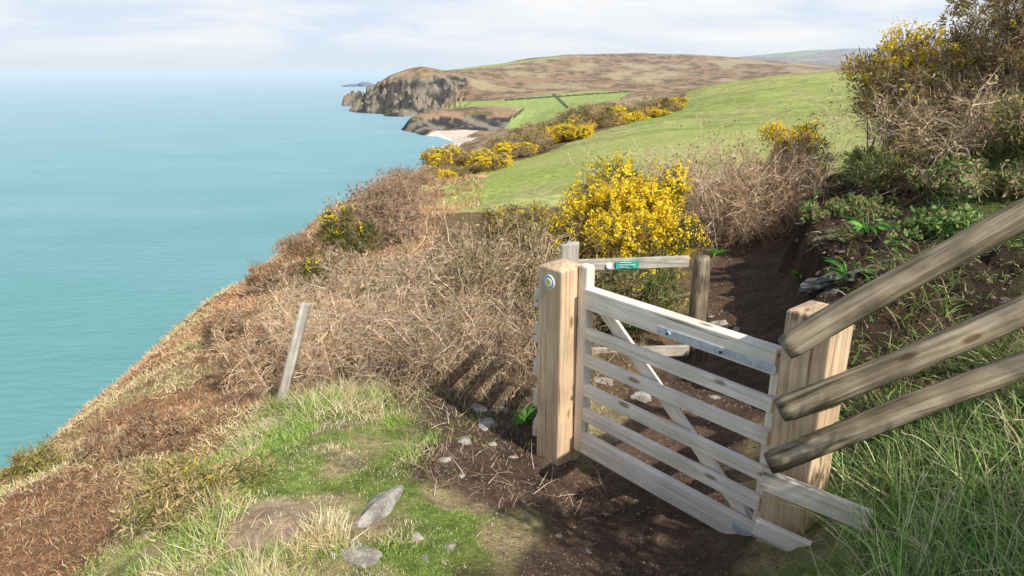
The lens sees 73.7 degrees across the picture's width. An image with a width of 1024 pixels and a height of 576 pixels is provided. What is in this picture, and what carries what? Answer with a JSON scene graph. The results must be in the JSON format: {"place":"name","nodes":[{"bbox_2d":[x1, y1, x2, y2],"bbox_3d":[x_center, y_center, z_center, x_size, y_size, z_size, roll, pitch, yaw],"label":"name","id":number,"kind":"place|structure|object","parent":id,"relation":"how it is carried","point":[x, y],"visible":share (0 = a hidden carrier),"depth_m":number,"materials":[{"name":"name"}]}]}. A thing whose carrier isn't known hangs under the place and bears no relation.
{"place":"outdoors","nodes":[
{"label":"outdoors","id":0,"kind":"place"},
{"bbox_2d":[0,68,461,469],"bbox_3d":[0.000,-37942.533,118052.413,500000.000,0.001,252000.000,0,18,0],"label":"sea","id":1,"kind":"structure","parent":0,"point":[142,210],"depth_m":518.65,"materials":[{"name":"liquid"}]},
{"bbox_2d":[342,82,372,86],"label":"islet","id":2,"kind":"object","parent":1,"relation":"in","point":[364,84],"visible":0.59,"depth_m":3482.38,"materials":[{"name":"grey"}]},
{"bbox_2d":[0,0,1022,67],"label":"sky","id":3,"kind":"structure","parent":0,"point":[33,33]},
{"bbox_2d":[0,113,1023,575],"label":"ground","id":4,"kind":"structure","parent":0,"point":[546,177],"depth_m":4.55,"materials":[{"name":"plant"}]},
{"bbox_2d":[0,433,67,487],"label":"gorse bush","id":5,"kind":"object","parent":4,"relation":"on","point":[34,460],"visible":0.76,"depth_m":5.81,"materials":[{"name":"green plant"}]},
{"bbox_2d":[49,404,203,473],"bbox_3d":[-3.078,1.358,5.604,1.056,0.571,1.134,-4,18,-11],"label":"scrub patch","id":6,"kind":"object","parent":4,"relation":"on","point":[170,424],"visible":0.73,"depth_m":5.57,"materials":[{"name":"brown plant"}]},
{"bbox_2d":[105,447,282,554],"bbox_3d":[-1.706,1.169,3.646,0.926,0.541,0.873,0,18,0],"label":"gorse bush","id":7,"kind":"object","parent":4,"relation":"on","point":[160,481],"visible":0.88,"depth_m":3.64,"materials":[{"name":"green plant"}]},
{"bbox_2d":[187,306,269,350],"bbox_3d":[-4.565,0.689,11.247,1.371,0.732,1.416,-4,18,-12],"label":"scrub patch","id":8,"kind":"object","parent":4,"relation":"on","point":[208,333],"visible":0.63,"depth_m":10.99,"materials":[{"name":"brown plant"}]},
{"bbox_2d":[0,151,489,575],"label":"dead bracken","id":9,"kind":"object","parent":4,"relation":"on","point":[442,210],"visible":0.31,"depth_m":7.06,"materials":[{"name":"brown plant"}]},
{"bbox_2d":[207,345,308,392],"bbox_3d":[-2.954,1.052,8.042,1.327,0.722,1.284,0,18,0],"label":"scrub patch","id":10,"kind":"object","parent":4,"relation":"on","point":[221,373],"visible":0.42,"depth_m":8.01,"materials":[{"name":"brown plant"}]},
{"bbox_2d":[241,254,309,291],"bbox_3d":[-5.316,-0.241,15.639,1.692,1.040,1.907,-13,22,-36],"label":"scrub patch","id":11,"kind":"object","parent":4,"relation":"on","point":[270,269],"visible":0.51,"depth_m":15.36,"materials":[{"name":"brown plant"}]},
{"bbox_2d":[268,229,328,261],"bbox_3d":[-6.348,-1.204,21.151,2.284,1.246,2.729,0,18,0],"label":"scrub patch","id":12,"kind":"object","parent":4,"relation":"on","point":[303,245],"visible":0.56,"depth_m":20.72,"materials":[{"name":"brown plant"}]},
{"bbox_2d":[287,250,348,293],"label":"gorse bush","id":13,"kind":"object","parent":4,"relation":"on","point":[308,269],"visible":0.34,"depth_m":12.92,"materials":[{"name":"green plant"}]},
{"bbox_2d":[200,282,443,364],"bbox_3d":[-2.460,0.391,9.232,3.336,0.918,2.272,0,18,0],"label":"bare shrub","id":14,"kind":"object","parent":4,"relation":"on","point":[273,318],"visible":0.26,"depth_m":8.95,"materials":[{"name":"brown plant"}]},
{"bbox_2d":[322,198,359,223],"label":"blackthorn thicket","id":15,"kind":"object","parent":4,"relation":"on","point":[326,206],"visible":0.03,"depth_m":26.86,"materials":[{"name":"brown plant"}]},
{"bbox_2d":[64,369,626,575],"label":"grass","id":16,"kind":"structure","parent":4,"relation":"on","point":[256,567],"depth_m":3.44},
{"bbox_2d":[311,202,384,262],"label":"gorse bush","id":17,"kind":"object","parent":4,"relation":"on","point":[347,232],"visible":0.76,"depth_m":14.75,"materials":[{"name":"green plant"}]},
{"bbox_2d":[329,543,382,567],"bbox_3d":[-0.693,1.184,3.024,0.235,0.063,0.154,0,18,0],"label":"rock","id":18,"kind":"object","parent":4,"relation":"on","point":[363,557],"visible":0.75,"depth_m":3.00,"materials":[{"name":"stone"}]},
{"bbox_2d":[194,261,518,403],"bbox_3d":[-1.292,0.537,6.671,3.226,1.481,3.013,0,18,0],"label":"bramble thicket","id":19,"kind":"object","parent":4,"relation":"on","point":[317,351],"visible":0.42,"depth_m":6.66,"materials":[{"name":"brown plant"}]},
{"bbox_2d":[261,238,460,305],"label":"bare shrub","id":20,"kind":"object","parent":4,"relation":"on","point":[352,264],"visible":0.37,"depth_m":13.00,"materials":[{"name":"brown plant"}]},
{"bbox_2d":[244,240,492,341],"bbox_3d":[-1.908,-0.020,9.763,3.587,1.342,2.960,-7,19,-20],"label":"bare shrub","id":21,"kind":"object","parent":4,"relation":"on","point":[362,285],"visible":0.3,"depth_m":9.55,"materials":[{"name":"brown plant"}]},
{"bbox_2d":[353,485,403,527],"bbox_3d":[-0.691,1.144,3.378,0.172,0.126,0.682,5,18,15],"label":"rock","id":22,"kind":"object","parent":4,"relation":"on","point":[379,507],"visible":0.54,"depth_m":3.41,"materials":[{"name":"stone"}]},
{"bbox_2d":[320,188,443,227],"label":"blackthorn thicket","id":23,"kind":"object","parent":4,"relation":"on","point":[375,206],"visible":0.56,"depth_m":20.11,"materials":[{"name":"brown plant"}]},
{"bbox_2d":[356,209,428,254],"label":"blackthorn thicket","id":24,"kind":"object","parent":4,"relation":"on","point":[390,232],"visible":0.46,"depth_m":17.27,"materials":[{"name":"brown plant"}]},
{"bbox_2d":[348,175,438,206],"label":"blackthorn thicket","id":25,"kind":"object","parent":4,"relation":"on","point":[426,199],"visible":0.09,"depth_m":31.07,"materials":[{"name":"brown plant"}]},
{"bbox_2d":[343,170,451,210],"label":"blackthorn thicket","id":26,"kind":"object","parent":4,"relation":"on","point":[383,189],"visible":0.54,"depth_m":24.79,"materials":[{"name":"brown plant"}]},
{"bbox_2d":[275,297,523,403],"bbox_3d":[-0.962,0.499,5.897,2.137,0.880,0.171,-4,18,-11],"label":"wire fence","id":27,"kind":"object","parent":4,"relation":"on","point":[295,344],"visible":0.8,"depth_m":5.70,"materials":[{"name":"metal"}]},
{"bbox_2d":[360,171,443,198],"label":"blackthorn thicket","id":28,"kind":"object","parent":4,"relation":"on","point":[417,190],"visible":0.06,"depth_m":38.38,"materials":[{"name":"brown plant"}]},
{"bbox_2d":[376,162,445,185],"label":"blackthorn thicket","id":29,"kind":"object","parent":4,"relation":"on","point":[423,175],"visible":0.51,"depth_m":46.72,"materials":[{"name":"brown plant"}]},
{"bbox_2d":[412,532,423,540],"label":"stone","id":30,"kind":"object","parent":4,"relation":"on","point":[418,536],"visible":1,"depth_m":3.21,"materials":[{"name":"stone"}]},
{"bbox_2d":[428,167,458,179],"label":"gorse bush","id":31,"kind":"object","parent":4,"relation":"on","point":[443,172],"visible":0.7,"depth_m":54.15,"materials":[{"name":"yellow plant"}]},
{"bbox_2d":[439,457,450,462],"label":"stone","id":32,"kind":"object","parent":4,"relation":"on","point":[445,459],"visible":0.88,"depth_m":4.31,"materials":[{"name":"stone"}]},
{"bbox_2d":[418,143,475,170],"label":"gorse bush","id":33,"kind":"object","parent":4,"relation":"on","point":[438,157],"visible":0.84,"depth_m":59.96,"materials":[{"name":"yellow plant"}]},
{"bbox_2d":[443,542,456,549],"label":"stone","id":34,"kind":"object","parent":4,"relation":"on","point":[449,546],"visible":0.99,"depth_m":3.13,"materials":[{"name":"stone"}]},
{"bbox_2d":[308,264,603,408],"bbox_3d":[-0.465,0.531,6.244,2.573,1.354,2.352,0,18,0],"label":"bramble thicket","id":35,"kind":"object","parent":4,"relation":"on","point":[441,355],"visible":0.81,"depth_m":6.01,"materials":[{"name":"brown plant"}]},
{"bbox_2d":[442,162,470,174],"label":"thicket","id":36,"kind":"object","parent":4,"relation":"on","point":[461,168],"visible":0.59,"depth_m":57.25,"materials":[{"name":"brown plant"}]},
{"bbox_2d":[284,186,638,355],"bbox_3d":[-0.504,-0.097,7.866,3.966,1.977,2.710,0,18,0],"label":"bare shrub","id":37,"kind":"object","parent":4,"relation":"on","point":[488,266],"visible":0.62,"depth_m":7.60,"materials":[{"name":"brown plant"}]},
{"bbox_2d":[457,436,470,444],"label":"stone","id":38,"kind":"object","parent":4,"relation":"on","point":[463,439],"visible":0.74,"depth_m":4.65,"materials":[{"name":"stone"}]},
{"bbox_2d":[463,159,491,171],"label":"gorse bush","id":39,"kind":"object","parent":4,"relation":"on","point":[466,163],"visible":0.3,"depth_m":58.21,"materials":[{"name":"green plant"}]},
{"bbox_2d":[471,403,487,411],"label":"stone","id":40,"kind":"object","parent":4,"relation":"on","point":[478,406],"visible":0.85,"depth_m":5.25,"materials":[{"name":"stone"}]},
{"bbox_2d":[467,159,502,171],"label":"gorse bush","id":41,"kind":"object","parent":4,"relation":"on","point":[475,167],"visible":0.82,"depth_m":57.53,"materials":[{"name":"brown plant"}]},
{"bbox_2d":[459,148,512,168],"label":"gorse bush","id":42,"kind":"object","parent":4,"relation":"on","point":[476,155],"visible":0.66,"depth_m":58.62,"materials":[{"name":"yellow plant"}]},
{"bbox_2d":[478,418,495,430],"bbox_3d":[-0.188,1.017,4.986,0.141,0.083,0.228,4,18,12],"label":"stone","id":43,"kind":"object","parent":4,"relation":"on","point":[483,426],"visible":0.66,"depth_m":4.97,"materials":[{"name":"stone"}]},
{"bbox_2d":[464,152,511,171],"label":"gorse bush","id":44,"kind":"object","parent":4,"relation":"on","point":[487,159],"visible":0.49,"depth_m":57.88,"materials":[{"name":"yellow plant"}]},
{"bbox_2d":[379,374,629,520],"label":"fallen twigs","id":45,"kind":"object","parent":4,"relation":"on","point":[495,460],"visible":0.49,"depth_m":4.20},
{"bbox_2d":[484,139,524,149],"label":"gorse bush","id":46,"kind":"object","parent":4,"relation":"on","point":[504,142],"visible":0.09,"depth_m":70.03,"materials":[{"name":"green plant"}]},
{"bbox_2d":[249,215,767,417],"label":"dry grass","id":47,"kind":"structure","parent":4,"relation":"on","point":[488,382],"depth_m":5.92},
{"bbox_2d":[466,198,563,249],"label":"gorse bush","id":48,"kind":"object","parent":4,"relation":"on","point":[490,218],"visible":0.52,"depth_m":13.47,"materials":[{"name":"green plant"}]},
{"bbox_2d":[491,141,538,157],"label":"gorse bush","id":49,"kind":"object","parent":4,"relation":"on","point":[506,146],"visible":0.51,"depth_m":67.46,"materials":[{"name":"yellow plant"}]},
{"bbox_2d":[508,143,532,157],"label":"bare shrub","id":50,"kind":"object","parent":4,"relation":"on","point":[524,151],"visible":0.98,"depth_m":65.95,"materials":[{"name":"brown plant"}]},
{"bbox_2d":[511,403,536,424],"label":"fern","id":51,"kind":"object","parent":4,"relation":"on","point":[525,419],"visible":0.88,"depth_m":4.99,"materials":[{"name":"green plant"}]},
{"bbox_2d":[533,287,538,435],"bbox_3d":[0.243,0.695,4.903,0.103,1.669,0.818,5,19,17],"label":"board fence","id":52,"kind":"object","parent":4,"relation":"on","point":[536,304],"visible":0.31,"depth_m":4.44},
{"bbox_2d":[537,259,579,465],"bbox_3d":[0.295,0.600,4.317,0.214,1.610,0.200,-14,23,-38],"label":"gate post","id":53,"kind":"object","parent":4,"relation":"on","point":[558,311],"visible":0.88,"depth_m":4.19,"materials":[{"name":"brown wood"}]},
{"bbox_2d":[594,377,612,384],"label":"stone","id":54,"kind":"object","parent":4,"relation":"on","point":[606,382],"visible":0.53,"depth_m":6.10,"materials":[{"name":"stone"}]},
{"bbox_2d":[525,145,718,291],"bbox_3d":[1.426,-0.771,9.518,2.347,2.374,2.537,-12,21,-32],"label":"gorse bush","id":55,"kind":"object","parent":4,"relation":"on","point":[633,217],"visible":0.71,"depth_m":8.91,"materials":[{"name":"yellow plant"}]},
{"bbox_2d":[561,241,710,362],"bbox_3d":[1.191,0.306,6.788,1.578,1.654,0.276,-4,18,-13],"label":"rail fence","id":56,"kind":"object","parent":4,"relation":"on","point":[700,281],"visible":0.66,"depth_m":6.70,"materials":[{"name":"grey wood"}]},
{"bbox_2d":[629,391,650,402],"bbox_3d":[1.060,0.914,5.629,0.213,0.089,0.228,0,18,0],"label":"stone","id":57,"kind":"object","parent":4,"relation":"on","point":[641,396],"visible":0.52,"depth_m":5.60,"materials":[{"name":"stone"}]},
{"bbox_2d":[593,253,689,336],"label":"gorse bush","id":58,"kind":"object","parent":4,"relation":"on","point":[635,288],"visible":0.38,"depth_m":7.74,"materials":[{"name":"green plant"}]},
{"bbox_2d":[398,168,1023,575],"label":"soil crumbs","id":59,"kind":"object","parent":4,"relation":"on","point":[646,430],"visible":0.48,"depth_m":4.42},
{"bbox_2d":[558,101,877,254],"bbox_3d":[4.080,-1.811,12.266,6.898,2.930,4.877,0,18,0],"label":"bare shrub","id":60,"kind":"object","parent":4,"relation":"on","point":[744,194],"visible":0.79,"depth_m":11.68,"materials":[{"name":"brown plant"}]},
{"bbox_2d":[706,248,730,256],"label":"fern","id":61,"kind":"object","parent":4,"relation":"on","point":[721,251],"visible":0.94,"depth_m":11.44,"materials":[{"name":"green plant"}]},
{"bbox_2d":[709,320,727,326],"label":"stone","id":62,"kind":"object","parent":4,"relation":"on","point":[720,323],"visible":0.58,"depth_m":7.72,"materials":[{"name":"stone"}]},
{"bbox_2d":[749,117,833,225],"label":"gorse bush","id":63,"kind":"object","parent":4,"relation":"on","point":[795,132],"visible":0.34,"depth_m":13.61,"materials":[{"name":"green plant"}]},
{"bbox_2d":[789,269,801,277],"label":"fern","id":64,"kind":"object","parent":4,"relation":"on","point":[796,275],"visible":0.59,"depth_m":7.69,"materials":[{"name":"green plant"}]},
{"bbox_2d":[757,300,853,541],"bbox_3d":[1.345,0.916,3.232,0.210,1.775,0.210,-14,23,-38],"label":"gate post","id":65,"kind":"object","parent":4,"relation":"on","point":[826,359],"visible":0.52,"depth_m":3.04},
{"bbox_2d":[573,263,781,535],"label":"wooden gate","id":66,"kind":"structure","parent":65,"relation":"attached to","point":[612,309],"depth_m":3.69,"materials":[{"name":"wood"}]},
{"bbox_2d":[752,468,872,551],"bbox_3d":[1.311,1.039,3.010,0.465,0.411,0.068,12,22,34],"label":"board fence","id":67,"kind":"object","parent":4,"relation":"on","point":[826,504],"visible":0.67,"depth_m":2.99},
{"bbox_2d":[800,278,828,289],"bbox_3d":[2.548,-0.041,5.675,0.329,0.083,0.332,-7,13,2],"label":"stone","id":68,"kind":"object","parent":4,"relation":"on","point":[806,284],"visible":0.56,"depth_m":5.57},
{"bbox_2d":[811,272,841,284],"bbox_3d":[2.592,-0.083,5.596,0.312,0.054,0.175,-25,13,8],"label":"stone","id":69,"kind":"object","parent":4,"relation":"on","point":[828,277],"visible":0.71,"depth_m":5.56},
{"bbox_2d":[816,287,839,296],"bbox_3d":[2.535,0.026,5.366,0.259,0.065,0.209,-18,2,6],"label":"stone","id":70,"kind":"object","parent":4,"relation":"on","point":[834,291],"visible":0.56,"depth_m":5.32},
{"bbox_2d":[821,257,874,280],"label":"fern","id":71,"kind":"object","parent":4,"relation":"on","point":[842,271],"visible":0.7,"depth_m":5.36,"materials":[{"name":"green plant"}]},
{"bbox_2d":[796,189,903,223],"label":"bramble thicket","id":72,"kind":"object","parent":4,"relation":"on","point":[809,211],"visible":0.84,"depth_m":8.59,"materials":[{"name":"green plant"}]},
{"bbox_2d":[844,270,859,280],"bbox_3d":[2.641,-0.094,5.250,0.196,0.037,0.141,-6,34,2],"label":"stone","id":73,"kind":"object","parent":4,"relation":"on","point":[852,272],"visible":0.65,"depth_m":5.24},
{"bbox_2d":[843,189,861,196],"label":"stone","id":74,"kind":"object","parent":4,"relation":"on","point":[854,192],"visible":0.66,"depth_m":9.89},
{"bbox_2d":[843,216,895,233],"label":"fern","id":75,"kind":"object","parent":4,"relation":"on","point":[865,227],"visible":0.98,"depth_m":6.78,"materials":[{"name":"green plant"}]},
{"bbox_2d":[763,197,1023,473],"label":"pole fence","id":76,"kind":"object","parent":4,"relation":"on","point":[977,239],"visible":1,"depth_m":2.73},
{"bbox_2d":[776,334,1023,575],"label":"long grass","id":77,"kind":"structure","parent":4,"relation":"on","point":[907,542],"depth_m":2.62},
{"bbox_2d":[801,52,1023,179],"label":"bare shrub","id":78,"kind":"object","parent":4,"relation":"on","point":[969,131],"visible":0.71,"depth_m":9.26,"materials":[{"name":"brown plant"}]},
{"bbox_2d":[842,128,982,198],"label":"gorse bush","id":79,"kind":"object","parent":4,"relation":"on","point":[869,169],"visible":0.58,"depth_m":9.26,"materials":[{"name":"green plant"}]},
{"bbox_2d":[809,131,1023,506],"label":"bank grass","id":80,"kind":"structure","parent":4,"relation":"on","point":[991,351],"depth_m":4.14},
{"bbox_2d":[835,18,1023,163],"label":"gorse bush","id":81,"kind":"object","parent":4,"relation":"on","point":[907,65],"visible":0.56,"depth_m":10.37,"materials":[{"name":"green plant"}]},
{"bbox_2d":[882,203,1023,250],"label":"bramble thicket","id":82,"kind":"object","parent":4,"relation":"on","point":[942,223],"visible":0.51,"depth_m":6.58,"materials":[{"name":"green plant"}]},
{"bbox_2d":[904,151,1023,203],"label":"bare shrub","id":83,"kind":"object","parent":4,"relation":"on","point":[969,178],"visible":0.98,"depth_m":7.96,"materials":[{"name":"green plant"}]},
{"bbox_2d":[936,0,1023,139],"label":"gorse bush","id":84,"kind":"object","parent":4,"relation":"on","point":[1013,24],"visible":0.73,"depth_m":9.54,"materials":[{"name":"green plant"}]},
{"bbox_2d":[982,81,1023,162],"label":"gorse bush","id":85,"kind":"object","parent":4,"relation":"on","point":[1017,116],"visible":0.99,"depth_m":8.30,"materials":[{"name":"green plant"}]},
{"bbox_2d":[342,48,985,171],"bbox_3d":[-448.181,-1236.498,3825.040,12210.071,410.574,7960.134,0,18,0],"label":"hills","id":86,"kind":"structure","parent":0,"point":[471,108],"depth_m":1405.62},
{"bbox_2d":[481,133,523,148],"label":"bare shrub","id":87,"kind":"object","parent":86,"relation":"on","point":[492,140],"visible":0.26,"depth_m":71.80,"materials":[{"name":"brown plant"}]},
{"bbox_2d":[502,123,549,137],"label":"bare shrub","id":88,"kind":"object","parent":86,"relation":"on","point":[517,131],"visible":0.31,"depth_m":77.86,"materials":[{"name":"brown plant"}]},
{"bbox_2d":[506,132,550,152],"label":"bush","id":89,"kind":"object","parent":86,"relation":"on","point":[529,138],"visible":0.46,"depth_m":72.57,"materials":[{"name":"brown plant"}]},
{"bbox_2d":[512,118,555,129],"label":"gorse bush","id":90,"kind":"object","parent":86,"relation":"on","point":[547,122],"visible":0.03,"depth_m":90.71,"materials":[{"name":"brown plant"}]},
{"bbox_2d":[519,130,555,148],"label":"bare shrub","id":91,"kind":"object","parent":86,"relation":"on","point":[545,134],"visible":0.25,"depth_m":75.58,"materials":[{"name":"brown plant"}]},
{"bbox_2d":[521,120,555,134],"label":"bare shrub","id":92,"kind":"object","parent":86,"relation":"on","point":[538,126],"visible":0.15,"depth_m":83.20,"materials":[{"name":"brown plant"}]},
{"bbox_2d":[536,125,558,141],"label":"gorse bush","id":93,"kind":"object","parent":86,"relation":"on","point":[550,130],"visible":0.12,"depth_m":83.89,"materials":[{"name":"yellow plant"}]},
{"bbox_2d":[541,131,561,145],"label":"gorse bush","id":94,"kind":"object","parent":86,"relation":"on","point":[557,139],"visible":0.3,"depth_m":80.53,"materials":[{"name":"yellow plant"}]},
{"bbox_2d":[558,134,579,141],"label":"gorse bush","id":95,"kind":"object","parent":86,"relation":"on","point":[568,138],"visible":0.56,"depth_m":80.43,"materials":[{"name":"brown plant"}]},
{"bbox_2d":[552,120,594,140],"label":"gorse bush","id":96,"kind":"object","parent":86,"relation":"on","point":[579,130],"visible":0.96,"depth_m":80.04,"materials":[{"name":"yellow plant"}]},
{"bbox_2d":[551,114,596,129],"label":"gorse bush","id":97,"kind":"object","parent":86,"relation":"on","point":[583,123],"visible":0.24,"depth_m":87.50,"materials":[{"name":"plant"}]},
{"bbox_2d":[548,109,600,129],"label":"bush","id":98,"kind":"object","parent":86,"relation":"on","point":[570,114],"visible":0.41,"depth_m":87.54,"materials":[{"name":"brown plant"}]},
{"bbox_2d":[554,102,594,119],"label":"gorse bush","id":99,"kind":"object","parent":86,"relation":"on","point":[578,111],"visible":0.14,"depth_m":90.94,"materials":[{"name":"brown plant"}]},
{"bbox_2d":[573,101,624,128],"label":"gorse bush","id":100,"kind":"object","parent":86,"relation":"on","point":[600,115],"visible":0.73,"depth_m":89.53,"materials":[{"name":"brown plant"}]},
{"bbox_2d":[590,104,635,126],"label":"gorse bush","id":101,"kind":"object","parent":86,"relation":"on","point":[626,116],"visible":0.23,"depth_m":100.26,"materials":[{"name":"yellow plant"}]},
{"bbox_2d":[606,98,650,117],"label":"gorse bush","id":102,"kind":"object","parent":86,"relation":"on","point":[632,108],"visible":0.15,"depth_m":105.69,"materials":[{"name":"brown plant"}]},
{"bbox_2d":[626,110,644,121],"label":"gorse bush","id":103,"kind":"object","parent":86,"relation":"on","point":[637,114],"visible":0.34,"depth_m":104.29,"materials":[{"name":"yellow plant"}]},
{"bbox_2d":[639,104,673,117],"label":"gorse bush","id":104,"kind":"object","parent":86,"relation":"on","point":[651,108],"visible":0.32,"depth_m":114.84,"materials":[{"name":"yellow plant"}]},
{"bbox_2d":[640,94,680,109],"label":"gorse bush","id":105,"kind":"object","parent":86,"relation":"on","point":[664,101],"visible":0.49,"depth_m":116.32,"materials":[{"name":"brown plant"}]},
{"bbox_2d":[649,108,671,117],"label":"gorse bush","id":106,"kind":"object","parent":86,"relation":"on","point":[659,113],"visible":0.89,"depth_m":111.77,"materials":[{"name":"yellow plant"}]},
{"bbox_2d":[665,99,685,109],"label":"gorse bush","id":107,"kind":"object","parent":86,"relation":"on","point":[680,107],"visible":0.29,"depth_m":117.92,"materials":[{"name":"yellow plant"}]},
{"bbox_2d":[671,96,688,105],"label":"gorse bush","id":108,"kind":"object","parent":86,"relation":"on","point":[684,102],"visible":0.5,"depth_m":121.91,"materials":[{"name":"yellow plant"}]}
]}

